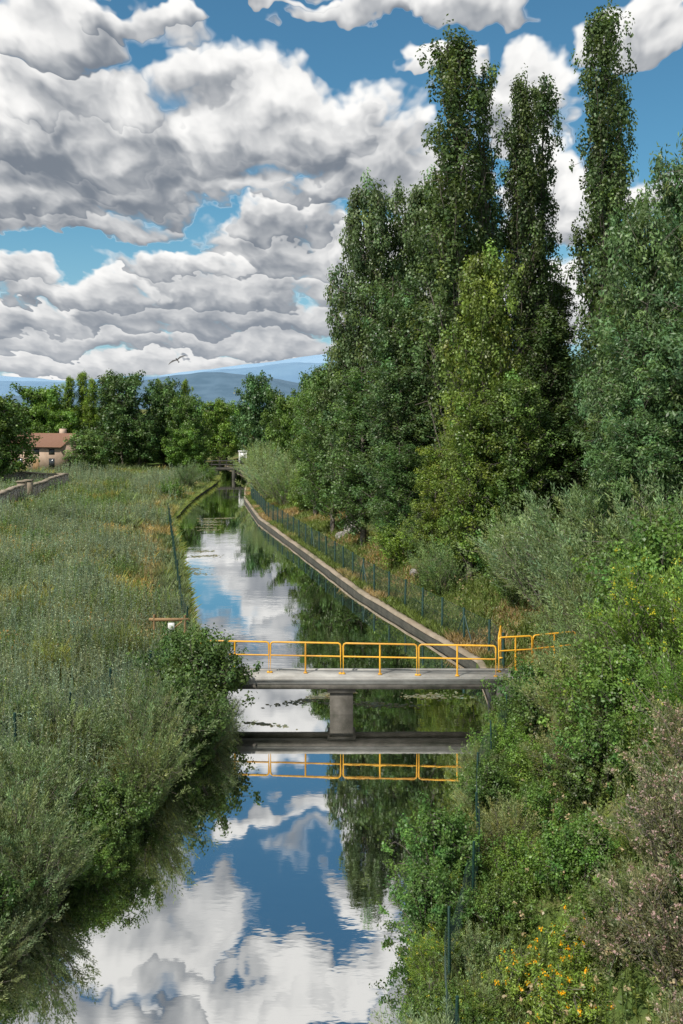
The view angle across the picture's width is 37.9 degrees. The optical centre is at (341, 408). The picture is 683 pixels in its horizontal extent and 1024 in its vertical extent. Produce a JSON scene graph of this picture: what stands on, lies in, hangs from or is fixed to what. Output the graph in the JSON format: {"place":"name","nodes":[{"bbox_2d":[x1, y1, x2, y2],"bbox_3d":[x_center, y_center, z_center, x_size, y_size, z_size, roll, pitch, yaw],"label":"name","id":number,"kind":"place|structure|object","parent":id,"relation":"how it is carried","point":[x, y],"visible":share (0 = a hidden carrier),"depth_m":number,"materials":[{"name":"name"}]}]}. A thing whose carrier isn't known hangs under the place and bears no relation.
{"place":"outdoors","nodes":[
{"label":"outdoors","id":0,"kind":"place"},
{"bbox_2d":[1,372,303,408],"bbox_3d":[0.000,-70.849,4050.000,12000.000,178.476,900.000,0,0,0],"label":"hills","id":1,"kind":"structure","parent":0,"point":[210,386],"depth_m":4127.02,"materials":[{"name":"blue"}]},
{"bbox_2d":[0,362,371,395],"bbox_3d":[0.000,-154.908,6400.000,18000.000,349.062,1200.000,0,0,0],"label":"hills","id":2,"kind":"structure","parent":0,"point":[287,371],"depth_m":6613.32,"materials":[{"name":"blue"}]},
{"bbox_2d":[0,466,491,1023],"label":"water","id":3,"kind":"structure","parent":0,"point":[248,886],"depth_m":22.82,"materials":[{"name":"blue liquid"}]},
{"bbox_2d":[1,409,681,1023],"bbox_3d":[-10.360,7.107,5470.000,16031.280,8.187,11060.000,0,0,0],"label":"ground","id":4,"kind":"structure","parent":0,"point":[643,1011],"depth_m":18.15,"materials":[{"name":"green plant"}]},
{"bbox_2d":[0,392,43,482],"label":"broadleaf tree","id":5,"kind":"object","parent":4,"relation":"on","point":[12,445],"visible":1,"depth_m":110.56,"materials":[{"name":"green plant"}]},
{"bbox_2d":[9,382,70,435],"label":"broadleaf tree","id":6,"kind":"object","parent":4,"relation":"on","point":[47,398],"visible":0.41,"depth_m":149.89,"materials":[{"name":"green plant"}]},
{"bbox_2d":[0,758,100,876],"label":"willow shrub","id":7,"kind":"object","parent":4,"relation":"on","point":[7,821],"visible":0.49,"depth_m":20.20,"materials":[{"name":"green plant"}]},
{"bbox_2d":[0,802,101,909],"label":"willow shrub","id":8,"kind":"object","parent":4,"relation":"on","point":[68,872],"visible":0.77,"depth_m":19.40,"materials":[{"name":"green plant"}]},
{"bbox_2d":[0,731,116,827],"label":"willow shrub","id":9,"kind":"object","parent":4,"relation":"on","point":[52,771],"visible":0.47,"depth_m":22.40,"materials":[{"name":"green plant"}]},
{"bbox_2d":[0,682,141,778],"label":"willow shrub","id":10,"kind":"object","parent":4,"relation":"on","point":[79,724],"visible":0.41,"depth_m":25.60,"materials":[{"name":"green plant"}]},
{"bbox_2d":[62,428,109,471],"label":"broadleaf tree","id":11,"kind":"object","parent":4,"relation":"on","point":[89,445],"visible":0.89,"depth_m":130.79,"materials":[{"name":"green plant"}]},
{"bbox_2d":[0,604,186,830],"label":"tall mugwort herbs","id":12,"kind":"object","parent":4,"relation":"on","point":[20,636],"visible":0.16,"depth_m":35.12,"materials":[{"name":"green plant"}]},
{"bbox_2d":[8,759,189,927],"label":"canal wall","id":13,"kind":"structure","parent":4,"relation":"on","point":[69,883],"depth_m":20.63,"materials":[{"name":"concrete"}]},
{"bbox_2d":[75,710,196,809],"bbox_3d":[-5.031,8.742,24.442,2.934,2.461,3.145,0,0,-10],"label":"willow shrub","id":14,"kind":"object","parent":13,"relation":"on","point":[155,774],"visible":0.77,"depth_m":24.41,"materials":[{"name":"green plant"}]},
{"bbox_2d":[154,667,231,757],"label":"bramble shrub","id":15,"kind":"object","parent":13,"relation":"on","point":[206,715],"visible":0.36,"depth_m":28.07,"materials":[{"name":"green plant"}]},
{"bbox_2d":[139,625,263,719],"bbox_3d":[-4.524,8.344,31.297,3.716,3.363,3.139,0,0,-18],"label":"bramble shrub","id":16,"kind":"object","parent":13,"relation":"on","point":[213,666],"visible":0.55,"depth_m":30.86,"materials":[{"name":"green plant"}]},
{"bbox_2d":[0,459,212,868],"bbox_3d":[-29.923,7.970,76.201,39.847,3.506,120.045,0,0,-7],"label":"tall mugwort herbs","id":17,"kind":"object","parent":4,"relation":"on","point":[16,674],"visible":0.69,"depth_m":43.13,"materials":[{"name":"green plant"}]},
{"bbox_2d":[0,462,222,919],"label":"meadow grass","id":18,"kind":"structure","parent":4,"relation":"on","point":[177,507],"depth_m":55.54,"materials":[{"name":"green plant"}]},
{"bbox_2d":[66,765,164,851],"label":"bramble shrub","id":19,"kind":"object","parent":4,"relation":"on","point":[109,795],"visible":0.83,"depth_m":22.31,"materials":[{"name":"green plant"}]},
{"bbox_2d":[80,368,161,464],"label":"broadleaf tree","id":20,"kind":"object","parent":4,"relation":"on","point":[119,406],"visible":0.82,"depth_m":147.87,"materials":[{"name":"green plant"}]},
{"bbox_2d":[111,413,160,465],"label":"broadleaf tree","id":21,"kind":"object","parent":4,"relation":"on","point":[145,449],"visible":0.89,"depth_m":146.58,"materials":[{"name":"green plant"}]},
{"bbox_2d":[92,670,221,762],"bbox_3d":[-5.241,8.495,26.361,3.467,2.909,3.716,0,0,-40],"label":"willow shrub","id":22,"kind":"object","parent":4,"relation":"on","point":[154,710],"visible":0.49,"depth_m":26.52,"materials":[{"name":"green plant"}]},
{"bbox_2d":[143,376,189,465],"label":"broadleaf tree","id":23,"kind":"object","parent":4,"relation":"on","point":[158,400],"visible":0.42,"depth_m":154.38,"materials":[{"name":"green plant"}]},
{"bbox_2d":[159,427,205,468],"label":"broadleaf tree","id":24,"kind":"object","parent":4,"relation":"on","point":[184,443],"visible":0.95,"depth_m":140.81,"materials":[{"name":"green plant"}]},
{"bbox_2d":[158,393,212,467],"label":"broadleaf tree","id":25,"kind":"object","parent":4,"relation":"on","point":[193,413],"visible":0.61,"depth_m":149.03,"materials":[{"name":"green plant"}]},
{"bbox_2d":[125,614,248,696],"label":"hawthorn shrub","id":26,"kind":"object","parent":4,"relation":"on","point":[166,642],"visible":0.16,"depth_m":32.91,"materials":[{"name":"green plant"}]},
{"bbox_2d":[199,397,243,466],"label":"broadleaf tree","id":27,"kind":"object","parent":4,"relation":"on","point":[218,408],"visible":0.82,"depth_m":166.55,"materials":[{"name":"green plant"}]},
{"bbox_2d":[228,370,284,463],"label":"broadleaf tree","id":28,"kind":"object","parent":4,"relation":"on","point":[255,397],"visible":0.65,"depth_m":150.51,"materials":[{"name":"green plant"}]},
{"bbox_2d":[0,686,523,1023],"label":"overhanging bank shrubs","id":29,"kind":"object","parent":4,"relation":"on","point":[103,861],"visible":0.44,"depth_m":17.83,"materials":[{"name":"green plant"}]},
{"bbox_2d":[6,689,540,1023],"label":"waterside grass","id":30,"kind":"structure","parent":4,"relation":"on","point":[504,932],"depth_m":17.88,"materials":[{"name":"green plant"}]},
{"bbox_2d":[250,451,312,505],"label":"willow shrub","id":31,"kind":"object","parent":4,"relation":"on","point":[283,480],"visible":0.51,"depth_m":95.93,"materials":[{"name":"green plant"}]},
{"bbox_2d":[260,390,310,474],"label":"broadleaf tree","id":32,"kind":"object","parent":4,"relation":"on","point":[284,420],"visible":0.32,"depth_m":120.58,"materials":[{"name":"green plant"}]},
{"bbox_2d":[284,386,330,513],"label":"alder tree","id":33,"kind":"object","parent":4,"relation":"on","point":[304,439],"visible":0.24,"depth_m":83.42,"materials":[{"name":"green plant"}]},
{"bbox_2d":[288,360,346,533],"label":"alder tree","id":34,"kind":"object","parent":4,"relation":"on","point":[326,491],"visible":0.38,"depth_m":73.49,"materials":[{"name":"green plant"}]},
{"bbox_2d":[317,295,377,521],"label":"poplar tree","id":35,"kind":"object","parent":4,"relation":"on","point":[329,413],"visible":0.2,"depth_m":72.15,"materials":[{"name":"green plant"}]},
{"bbox_2d":[225,466,487,692],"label":"canal wall","id":36,"kind":"structure","parent":4,"relation":"on","point":[428,637],"depth_m":49.52,"materials":[{"name":"concrete"}]},
{"bbox_2d":[227,466,487,667],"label":"coping","id":37,"kind":"object","parent":36,"relation":"on","point":[432,634],"visible":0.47,"depth_m":49.94,"materials":[{"name":"concrete"}]},
{"bbox_2d":[314,362,401,545],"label":"alder tree","id":38,"kind":"object","parent":4,"relation":"on","point":[350,484],"visible":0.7,"depth_m":65.62,"materials":[{"name":"green plant"}]},
{"bbox_2d":[323,167,399,484],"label":"poplar tree","id":39,"kind":"object","parent":4,"relation":"on","point":[369,204],"visible":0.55,"depth_m":70.89,"materials":[{"name":"green plant"}]},
{"bbox_2d":[251,483,504,667],"bbox_3d":[-2.605,9.147,73.376,1.611,1.885,75.809,0,0,-12],"label":"chain link fence","id":40,"kind":"object","parent":4,"relation":"on","point":[263,502],"visible":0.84,"depth_m":51.97,"materials":[{"name":"green metal"}]},
{"bbox_2d":[200,625,575,713],"bbox_3d":[2.000,9.360,33.575,14.000,3.480,2.950,0,0,0],"label":"concrete footbridge","id":41,"kind":"object","parent":4,"relation":"on","point":[341,685],"visible":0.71,"depth_m":32.63,"materials":[{"name":"grey concrete"}]},
{"bbox_2d":[346,270,437,500],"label":"poplar tree","id":42,"kind":"object","parent":4,"relation":"on","point":[384,292],"visible":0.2,"depth_m":67.24,"materials":[{"name":"green plant"}]},
{"bbox_2d":[357,176,429,363],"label":"poplar tree","id":43,"kind":"object","parent":4,"relation":"on","point":[396,227],"visible":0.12,"depth_m":73.00,"materials":[{"name":"green plant"}]},
{"bbox_2d":[351,357,439,522],"bbox_3d":[3.754,2.843,62.171,6.009,11.968,6.315,0,0,13],"label":"alder tree","id":44,"kind":"object","parent":4,"relation":"on","point":[393,381],"visible":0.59,"depth_m":60.93,"materials":[{"name":"green plant"}]},
{"bbox_2d":[362,439,430,549],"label":"alder tree","id":45,"kind":"object","parent":4,"relation":"on","point":[403,489],"visible":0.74,"depth_m":57.50,"materials":[{"name":"green plant"}]},
{"bbox_2d":[369,511,425,567],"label":"hawthorn shrub","id":46,"kind":"object","parent":4,"relation":"on","point":[391,550],"visible":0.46,"depth_m":56.43,"materials":[{"name":"green plant"}]},
{"bbox_2d":[244,480,578,667],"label":"bank grass","id":47,"kind":"structure","parent":4,"relation":"on","point":[448,633],"depth_m":48.56,"materials":[{"name":"green plant"}]},
{"bbox_2d":[368,292,460,454],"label":"poplar tree","id":48,"kind":"object","parent":4,"relation":"on","point":[404,314],"visible":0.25,"depth_m":65.23,"materials":[{"name":"green plant"}]},
{"bbox_2d":[382,164,450,421],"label":"poplar tree","id":49,"kind":"object","parent":4,"relation":"on","point":[412,217],"visible":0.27,"depth_m":70.84,"materials":[{"name":"green plant"}]},
{"bbox_2d":[369,855,483,945],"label":"alder sapling","id":50,"kind":"object","parent":4,"relation":"on","point":[431,906],"visible":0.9,"depth_m":18.21,"materials":[{"name":"green plant"}]},
{"bbox_2d":[407,441,462,560],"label":"young poplar tree","id":51,"kind":"object","parent":4,"relation":"on","point":[434,468],"visible":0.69,"depth_m":54.81,"materials":[{"name":"green plant"}]},
{"bbox_2d":[377,791,503,887],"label":"alder sapling","id":52,"kind":"object","parent":4,"relation":"on","point":[442,837],"visible":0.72,"depth_m":20.20,"materials":[{"name":"green plant"}]},
{"bbox_2d":[404,534,487,593],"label":"willow shrub","id":53,"kind":"object","parent":4,"relation":"on","point":[441,575],"visible":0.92,"depth_m":49.67,"materials":[{"name":"green plant"}]},
{"bbox_2d":[406,13,507,532],"bbox_3d":[6.990,-7.622,59.709,6.003,32.511,6.534,0,0,-24],"label":"lombardy poplar tree","id":54,"kind":"object","parent":4,"relation":"on","point":[457,205],"visible":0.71,"depth_m":59.51,"materials":[{"name":"green plant"}]},
{"bbox_2d":[430,383,517,579],"bbox_3d":[6.552,3.861,49.992,4.452,10.238,4.210,0,0,31],"label":"young poplar tree","id":55,"kind":"object","parent":4,"relation":"on","point":[467,514],"visible":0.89,"depth_m":49.52,"materials":[{"name":"green plant"}]},
{"bbox_2d":[444,695,507,1023],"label":"chain link fence","id":56,"kind":"object","parent":4,"relation":"on","point":[449,959],"visible":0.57,"depth_m":18.30,"materials":[{"name":"green metal"}]},
{"bbox_2d":[432,238,527,530],"bbox_3d":[7.154,-0.147,52.011,5.217,17.267,4.964,0,0,33],"label":"young poplar tree","id":57,"kind":"object","parent":4,"relation":"on","point":[481,320],"visible":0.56,"depth_m":51.13,"materials":[{"name":"green plant"}]},
{"bbox_2d":[458,59,508,428],"bbox_3d":[8.727,-6.442,62.312,3.682,29.920,4.059,0,0,13],"label":"lombardy poplar tree","id":58,"kind":"object","parent":4,"relation":"on","point":[490,214],"visible":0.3,"depth_m":61.32,"materials":[{"name":"green plant"}]},
{"bbox_2d":[451,747,523,817],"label":"bramble shrub","id":59,"kind":"object","parent":4,"relation":"on","point":[489,775],"visible":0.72,"depth_m":23.78,"materials":[{"name":"green plant"}]},
{"bbox_2d":[306,517,682,1023],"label":"bank undergrowth","id":60,"kind":"object","parent":4,"relation":"on","point":[632,985],"visible":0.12,"depth_m":18.41,"materials":[{"name":"green plant"}]},
{"bbox_2d":[461,711,533,759],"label":"bramble shrub","id":61,"kind":"object","parent":4,"relation":"on","point":[508,735],"visible":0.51,"depth_m":27.03,"materials":[{"name":"green plant"}]},
{"bbox_2d":[459,870,546,942],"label":"bramble shrub","id":62,"kind":"object","parent":4,"relation":"on","point":[496,904],"visible":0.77,"depth_m":18.04,"materials":[{"name":"green plant"}]},
{"bbox_2d":[452,496,567,590],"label":"willow shrub","id":63,"kind":"object","parent":4,"relation":"on","point":[493,540],"visible":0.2,"depth_m":45.34,"materials":[{"name":"green plant"}]},
{"bbox_2d":[464,786,562,856],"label":"willow shrub","id":64,"kind":"object","parent":4,"relation":"on","point":[504,825],"visible":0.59,"depth_m":21.33,"materials":[{"name":"green plant"}]},
{"bbox_2d":[473,369,561,529],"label":"young poplar tree","id":65,"kind":"object","parent":4,"relation":"on","point":[505,396],"visible":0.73,"depth_m":49.19,"materials":[{"name":"green plant"}]},
{"bbox_2d":[354,551,682,1023],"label":"bank wildflowers","id":66,"kind":"object","parent":4,"relation":"on","point":[647,1019],"visible":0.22,"depth_m":18.11,"materials":[{"name":"green plant"}]},
{"bbox_2d":[480,645,558,710],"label":"hawthorn shrub","id":67,"kind":"object","parent":4,"relation":"on","point":[519,674],"visible":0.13,"depth_m":30.66,"materials":[{"name":"green plant"}]},
{"bbox_2d":[489,63,550,411],"bbox_3d":[10.873,-6.534,62.256,4.691,30.128,4.310,0,0,24],"label":"lombardy poplar tree","id":68,"kind":"object","parent":4,"relation":"on","point":[520,238],"visible":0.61,"depth_m":61.56,"materials":[{"name":"green plant"}]},
{"bbox_2d":[480,822,561,904],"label":"bramble shrub","id":69,"kind":"object","parent":4,"relation":"on","point":[515,856],"visible":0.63,"depth_m":19.46,"materials":[{"name":"green plant"}]},
{"bbox_2d":[478,934,563,1012],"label":"ragwort plant","id":70,"kind":"object","parent":4,"relation":"on","point":[522,972],"visible":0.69,"depth_m":15.89,"materials":[{"name":"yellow plant"}]},
{"bbox_2d":[489,678,562,743],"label":"bramble shrub","id":71,"kind":"object","parent":4,"relation":"on","point":[521,712],"visible":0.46,"depth_m":28.52,"materials":[{"name":"green plant"}]},
{"bbox_2d":[501,728,557,792],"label":"bramble shrub","id":72,"kind":"object","parent":4,"relation":"on","point":[520,760],"visible":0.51,"depth_m":24.96,"materials":[{"name":"green plant"}]},
{"bbox_2d":[502,72,567,453],"bbox_3d":[12.407,-6.608,63.657,4.478,29.989,4.063,0,0,-19],"label":"lombardy poplar tree","id":73,"kind":"object","parent":4,"relation":"on","point":[544,198],"visible":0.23,"depth_m":63.63,"materials":[{"name":"green plant"}]},
{"bbox_2d":[393,530,682,954],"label":"bank shrub undergrowth","id":74,"kind":"object","parent":4,"relation":"on","point":[587,907],"visible":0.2,"depth_m":20.95,"materials":[{"name":"green plant"}]},
{"bbox_2d":[501,773,576,836],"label":"bramble shrub","id":75,"kind":"object","parent":4,"relation":"on","point":[537,801],"visible":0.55,"depth_m":22.03,"materials":[{"name":"green plant"}]},
{"bbox_2d":[468,492,610,612],"bbox_3d":[9.148,6.207,42.377,7.242,5.363,6.584,0,0,-43],"label":"willow shrub","id":76,"kind":"object","parent":4,"relation":"on","point":[512,568],"visible":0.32,"depth_m":42.11,"materials":[{"name":"green plant"}]},
{"bbox_2d":[512,300,578,514],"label":"lombardy poplar tree","id":77,"kind":"object","parent":4,"relation":"on","point":[549,338],"visible":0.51,"depth_m":58.78,"materials":[{"name":"green plant"}]},
{"bbox_2d":[501,644,603,729],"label":"willow shrub","id":78,"kind":"object","parent":4,"relation":"on","point":[554,690],"visible":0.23,"depth_m":27.46,"materials":[{"name":"green plant"}]},
{"bbox_2d":[548,277,582,509],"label":"lombardy poplar tree","id":79,"kind":"object","parent":4,"relation":"on","point":[564,302],"visible":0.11,"depth_m":65.63,"materials":[{"name":"green plant"}]},
{"bbox_2d":[490,465,641,585],"bbox_3d":[10.428,5.245,41.768,8.449,6.257,7.682,0,0,-13],"label":"willow shrub","id":80,"kind":"object","parent":4,"relation":"on","point":[575,510],"visible":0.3,"depth_m":41.42,"materials":[{"name":"green plant"}]},
{"bbox_2d":[520,941,615,1023],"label":"ragwort plant","id":81,"kind":"object","parent":4,"relation":"on","point":[563,997],"visible":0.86,"depth_m":14.90,"materials":[{"name":"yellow plant"}]},
{"bbox_2d":[533,420,608,530],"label":"alder tree","id":82,"kind":"object","parent":4,"relation":"on","point":[573,453],"visible":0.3,"depth_m":54.61,"materials":[{"name":"green plant"}]},
{"bbox_2d":[538,900,603,977],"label":"shrub","id":83,"kind":"object","parent":4,"relation":"on","point":[580,953],"visible":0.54,"depth_m":16.08,"materials":[{"name":"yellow plant"}]},
{"bbox_2d":[520,561,622,655],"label":"willow shrub","id":84,"kind":"object","parent":4,"relation":"on","point":[558,598],"visible":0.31,"depth_m":36.06,"materials":[{"name":"green plant"}]},
{"bbox_2d":[516,807,630,903],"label":"hawthorn shrub","id":85,"kind":"object","parent":4,"relation":"on","point":[571,852],"visible":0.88,"depth_m":18.42,"materials":[{"name":"green plant"}]},
{"bbox_2d":[505,509,648,627],"bbox_3d":[9.752,6.398,38.070,6.310,5.140,6.940,0,0,20],"label":"willow shrub","id":86,"kind":"object","parent":4,"relation":"on","point":[566,556],"visible":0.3,"depth_m":37.78,"materials":[{"name":"green plant"}]},
{"bbox_2d":[524,586,638,685],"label":"willow shrub","id":87,"kind":"object","parent":4,"relation":"on","point":[574,635],"visible":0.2,"depth_m":29.94,"materials":[{"name":"green plant"}]},
{"bbox_2d":[530,699,653,803],"bbox_3d":[5.809,7.746,22.608,2.786,2.551,3.131,0,0,-22],"label":"hawthorn shrub","id":88,"kind":"object","parent":4,"relation":"on","point":[589,739],"visible":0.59,"depth_m":22.27,"materials":[{"name":"green plant"}]},
{"bbox_2d":[563,0,639,483],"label":"lombardy poplar tree","id":89,"kind":"object","parent":4,"relation":"on","point":[601,84],"visible":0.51,"depth_m":59.29,"materials":[{"name":"green plant"}]},
{"bbox_2d":[563,313,645,496],"bbox_3d":[15.530,1.072,54.748,7.166,14.058,6.728,0,0,44],"label":"ash tree","id":90,"kind":"object","parent":4,"relation":"on","point":[593,358],"visible":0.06,"depth_m":54.68,"materials":[{"name":"green plant"}]},
{"bbox_2d":[560,887,652,977],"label":"dry flowering shrub","id":91,"kind":"object","parent":4,"relation":"on","point":[587,938],"visible":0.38,"depth_m":15.38,"materials":[{"name":"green plant"}]},
{"bbox_2d":[535,630,680,744],"bbox_3d":[7.100,7.193,25.135,4.348,3.130,3.546,0,0,30],"label":"hawthorn shrub","id":92,"kind":"object","parent":4,"relation":"on","point":[601,681],"visible":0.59,"depth_m":24.82,"materials":[{"name":"green plant"}]},
{"bbox_2d":[557,458,682,581],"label":"willow shrub","id":93,"kind":"object","parent":4,"relation":"on","point":[660,505],"visible":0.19,"depth_m":38.06,"materials":[{"name":"green plant"}]},
{"bbox_2d":[564,310,682,516],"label":"ash tree","id":94,"kind":"object","parent":4,"relation":"on","point":[620,391],"visible":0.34,"depth_m":43.40,"materials":[{"name":"green plant"}]},
{"bbox_2d":[565,405,682,574],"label":"ash tree","id":95,"kind":"object","parent":4,"relation":"on","point":[647,438],"visible":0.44,"depth_m":40.40,"materials":[{"name":"green plant"}]},
{"bbox_2d":[570,540,682,677],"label":"broom shrub","id":96,"kind":"object","parent":4,"relation":"on","point":[640,623],"visible":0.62,"depth_m":27.81,"materials":[{"name":"green plant"}]},
{"bbox_2d":[571,496,682,632],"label":"hawthorn shrub","id":97,"kind":"object","parent":4,"relation":"on","point":[662,554],"visible":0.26,"depth_m":31.10,"materials":[{"name":"green plant"}]},
{"bbox_2d":[574,132,682,440],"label":"ash tree","id":98,"kind":"object","parent":4,"relation":"on","point":[670,193],"visible":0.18,"depth_m":49.73,"materials":[{"name":"green plant"}]},
{"bbox_2d":[575,182,682,488],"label":"ash tree","id":99,"kind":"object","parent":4,"relation":"on","point":[636,241],"visible":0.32,"depth_m":47.31,"materials":[{"name":"green plant"}]},
{"bbox_2d":[575,752,682,879],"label":"dry flowering shrub","id":100,"kind":"object","parent":4,"relation":"on","point":[665,836],"visible":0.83,"depth_m":16.82,"materials":[{"name":"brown plant"}]},
{"bbox_2d":[587,844,682,1012],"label":"dry flowering shrub","id":101,"kind":"object","parent":4,"relation":"on","point":[669,938],"visible":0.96,"depth_m":14.28,"materials":[{"name":"brown plant"}]},
{"bbox_2d":[603,687,682,813],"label":"dry flowering shrub","id":102,"kind":"object","parent":4,"relation":"on","point":[669,747],"visible":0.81,"depth_m":19.10,"materials":[{"name":"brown plant"}]},
{"bbox_2d":[613,627,682,748],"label":"broom shrub","id":103,"kind":"object","parent":4,"relation":"on","point":[676,695],"visible":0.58,"depth_m":21.70,"materials":[{"name":"green plant"}]},
{"bbox_2d":[630,277,682,514],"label":"ash tree","id":104,"kind":"object","parent":4,"relation":"on","point":[668,411],"visible":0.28,"depth_m":42.54,"materials":[{"name":"green plant"}]},
{"bbox_2d":[0,0,682,379],"label":"sky","id":105,"kind":"structure","parent":0,"point":[177,177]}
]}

